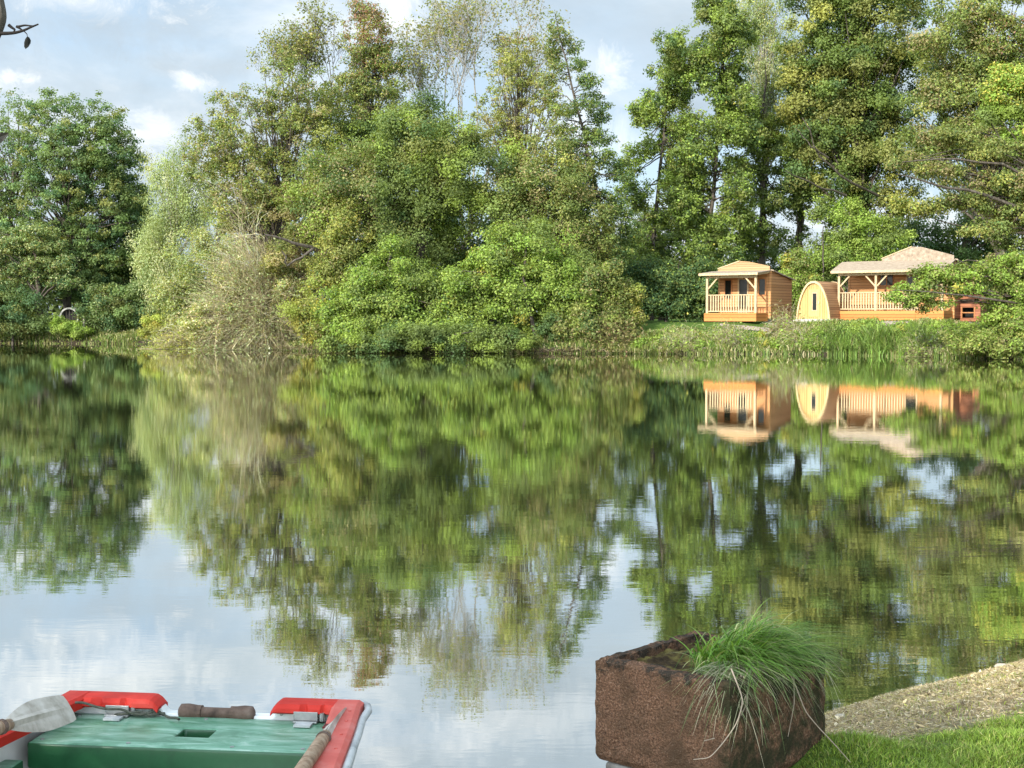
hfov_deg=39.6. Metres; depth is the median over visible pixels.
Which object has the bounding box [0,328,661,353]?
bank grass
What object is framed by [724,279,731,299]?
window
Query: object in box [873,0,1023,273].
spreading tree
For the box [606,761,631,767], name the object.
support block
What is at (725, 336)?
dry weeds
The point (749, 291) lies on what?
porch cabin
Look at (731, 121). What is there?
poplar
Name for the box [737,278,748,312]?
door
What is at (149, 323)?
leafy bush
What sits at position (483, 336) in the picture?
leafy bush
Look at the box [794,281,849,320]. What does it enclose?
camping pod
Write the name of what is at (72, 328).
leafy bush
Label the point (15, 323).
leafy bush
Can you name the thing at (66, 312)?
drain pipe
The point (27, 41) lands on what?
tree
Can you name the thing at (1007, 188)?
overhanging tree
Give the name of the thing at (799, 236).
tall tree
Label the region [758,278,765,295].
window
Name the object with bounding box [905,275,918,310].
door
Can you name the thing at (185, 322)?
pale bush
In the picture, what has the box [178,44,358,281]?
olive tree
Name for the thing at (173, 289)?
pale bush
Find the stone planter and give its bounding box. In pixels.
[595,630,824,767]
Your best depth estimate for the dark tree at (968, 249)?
104.89 m
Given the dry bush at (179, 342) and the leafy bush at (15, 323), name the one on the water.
the dry bush at (179, 342)
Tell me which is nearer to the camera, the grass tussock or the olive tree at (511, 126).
the grass tussock
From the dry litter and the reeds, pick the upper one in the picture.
the reeds
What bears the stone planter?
on the ground at (654, 324)
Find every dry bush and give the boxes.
[137,303,247,348]
[163,160,319,349]
[584,307,646,353]
[759,299,813,335]
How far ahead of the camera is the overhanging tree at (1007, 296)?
65.57 m
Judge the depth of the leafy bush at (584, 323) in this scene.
77.51 m
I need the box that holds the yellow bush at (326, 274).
[275,195,377,344]
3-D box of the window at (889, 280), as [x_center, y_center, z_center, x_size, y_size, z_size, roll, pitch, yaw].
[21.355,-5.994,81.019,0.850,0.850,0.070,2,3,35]
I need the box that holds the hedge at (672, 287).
[618,251,732,321]
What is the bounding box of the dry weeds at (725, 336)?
[693,315,761,349]
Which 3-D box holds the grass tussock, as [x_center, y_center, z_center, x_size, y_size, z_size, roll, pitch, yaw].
[0.844,1.007,4.837,0.785,0.481,0.870,0,3,0]
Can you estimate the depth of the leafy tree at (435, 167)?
83.02 m
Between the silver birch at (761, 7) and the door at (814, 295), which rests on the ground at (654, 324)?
the silver birch at (761, 7)
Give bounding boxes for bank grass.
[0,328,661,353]
[607,316,1023,359]
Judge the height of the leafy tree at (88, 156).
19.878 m
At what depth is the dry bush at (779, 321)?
77.31 m
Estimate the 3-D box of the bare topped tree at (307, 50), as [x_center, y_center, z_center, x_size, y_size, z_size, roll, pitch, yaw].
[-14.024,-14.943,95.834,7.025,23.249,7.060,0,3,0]
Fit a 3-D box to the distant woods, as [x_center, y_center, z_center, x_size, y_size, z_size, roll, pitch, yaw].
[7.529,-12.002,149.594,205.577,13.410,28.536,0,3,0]
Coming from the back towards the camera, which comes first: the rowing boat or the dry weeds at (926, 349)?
the dry weeds at (926, 349)
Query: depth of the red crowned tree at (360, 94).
92.34 m
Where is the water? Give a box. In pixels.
[0,343,1023,767]
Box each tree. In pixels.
[0,0,38,142]
[0,87,151,308]
[0,88,67,305]
[0,221,83,337]
[57,161,168,328]
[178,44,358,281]
[246,0,352,291]
[256,169,362,298]
[276,84,530,311]
[296,193,628,333]
[300,0,418,266]
[373,0,574,317]
[453,29,575,258]
[482,130,624,280]
[615,200,804,320]
[718,64,799,264]
[768,0,959,239]
[777,113,835,269]
[798,192,918,291]
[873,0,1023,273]
[880,123,1023,299]
[880,248,1023,340]
[881,122,1023,271]
[962,61,1023,170]
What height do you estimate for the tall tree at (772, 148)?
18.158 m
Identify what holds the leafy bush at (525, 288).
on the ground at (654, 324)
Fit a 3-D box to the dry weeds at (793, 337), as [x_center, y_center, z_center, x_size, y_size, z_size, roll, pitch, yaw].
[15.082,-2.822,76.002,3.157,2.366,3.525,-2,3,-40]
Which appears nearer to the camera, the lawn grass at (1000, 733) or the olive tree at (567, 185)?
the lawn grass at (1000, 733)
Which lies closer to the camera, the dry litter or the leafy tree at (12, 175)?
the dry litter
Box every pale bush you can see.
[147,189,301,325]
[175,254,305,347]
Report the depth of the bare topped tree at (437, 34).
96.44 m
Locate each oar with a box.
[0,695,75,734]
[294,707,346,767]
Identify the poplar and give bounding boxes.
[611,20,707,319]
[653,0,771,321]
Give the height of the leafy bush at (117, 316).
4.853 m
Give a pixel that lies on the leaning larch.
(619, 172)
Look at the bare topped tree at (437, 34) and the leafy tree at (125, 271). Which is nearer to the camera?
the bare topped tree at (437, 34)
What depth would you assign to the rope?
4.99 m
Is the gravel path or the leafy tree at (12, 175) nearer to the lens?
the gravel path
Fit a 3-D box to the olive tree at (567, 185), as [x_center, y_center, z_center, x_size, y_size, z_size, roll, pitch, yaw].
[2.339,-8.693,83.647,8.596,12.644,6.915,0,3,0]
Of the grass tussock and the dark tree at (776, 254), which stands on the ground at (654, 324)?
the dark tree at (776, 254)
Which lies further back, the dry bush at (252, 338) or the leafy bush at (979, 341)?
the dry bush at (252, 338)
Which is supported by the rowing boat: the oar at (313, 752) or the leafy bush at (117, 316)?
the oar at (313, 752)
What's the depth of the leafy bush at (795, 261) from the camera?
89.20 m
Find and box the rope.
[75,701,179,720]
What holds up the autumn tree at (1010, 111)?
on the ground at (654, 324)
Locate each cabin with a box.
[698,260,795,321]
[830,246,974,321]
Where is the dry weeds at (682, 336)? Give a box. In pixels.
[648,312,710,353]
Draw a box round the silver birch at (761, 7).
[733,0,800,264]
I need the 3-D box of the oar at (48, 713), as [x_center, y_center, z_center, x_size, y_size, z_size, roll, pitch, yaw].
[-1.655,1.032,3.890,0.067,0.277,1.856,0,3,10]
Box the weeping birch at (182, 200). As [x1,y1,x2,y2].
[124,129,222,310]
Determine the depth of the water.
12.47 m
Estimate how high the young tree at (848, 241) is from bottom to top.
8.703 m
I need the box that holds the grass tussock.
[659,597,863,764]
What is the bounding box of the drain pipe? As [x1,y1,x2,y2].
[59,308,82,322]
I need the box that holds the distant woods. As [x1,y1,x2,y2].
[1,214,994,330]
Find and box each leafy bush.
[0,282,53,343]
[48,314,94,342]
[71,277,166,334]
[137,306,182,339]
[309,233,469,339]
[309,318,542,353]
[414,213,606,337]
[520,256,635,342]
[602,282,649,329]
[774,244,825,318]
[938,309,1023,358]
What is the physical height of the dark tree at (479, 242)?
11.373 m
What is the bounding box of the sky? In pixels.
[0,0,1023,315]
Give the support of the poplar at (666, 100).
on the ground at (654, 324)
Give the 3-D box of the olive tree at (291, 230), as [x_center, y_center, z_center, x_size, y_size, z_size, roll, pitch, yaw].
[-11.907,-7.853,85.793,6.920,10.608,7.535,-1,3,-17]
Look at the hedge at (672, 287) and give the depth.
86.86 m
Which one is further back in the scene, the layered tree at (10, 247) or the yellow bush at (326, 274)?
the layered tree at (10, 247)
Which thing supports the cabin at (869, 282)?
on the ground at (654, 324)
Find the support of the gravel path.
on the ground at (654, 324)
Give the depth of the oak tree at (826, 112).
93.87 m
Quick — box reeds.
[817,314,947,357]
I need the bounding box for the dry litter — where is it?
[820,658,1023,766]
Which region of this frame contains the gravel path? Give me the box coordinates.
[720,321,971,332]
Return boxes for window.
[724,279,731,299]
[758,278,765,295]
[879,275,893,285]
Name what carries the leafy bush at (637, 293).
on the ground at (654, 324)
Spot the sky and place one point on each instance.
(157, 60)
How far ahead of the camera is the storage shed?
79.50 m
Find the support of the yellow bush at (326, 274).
on the ground at (654, 324)
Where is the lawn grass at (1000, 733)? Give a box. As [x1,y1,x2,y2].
[794,671,1023,767]
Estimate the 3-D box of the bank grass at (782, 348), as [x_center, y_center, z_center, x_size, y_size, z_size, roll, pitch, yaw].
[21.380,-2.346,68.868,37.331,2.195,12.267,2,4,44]
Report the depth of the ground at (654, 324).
5.84 m
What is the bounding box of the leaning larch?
[538,10,648,278]
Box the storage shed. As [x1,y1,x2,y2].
[955,294,987,320]
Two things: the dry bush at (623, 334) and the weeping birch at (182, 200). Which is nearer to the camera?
the dry bush at (623, 334)
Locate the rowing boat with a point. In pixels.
(284, 732)
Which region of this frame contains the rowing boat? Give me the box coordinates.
[0,690,371,767]
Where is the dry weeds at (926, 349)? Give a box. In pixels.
[894,321,950,357]
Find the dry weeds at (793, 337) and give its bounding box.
[765,309,826,353]
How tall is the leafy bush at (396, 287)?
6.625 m
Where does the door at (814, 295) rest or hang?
in the camping pod
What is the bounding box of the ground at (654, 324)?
[0,318,1023,767]
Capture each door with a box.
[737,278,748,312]
[808,289,819,316]
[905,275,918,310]

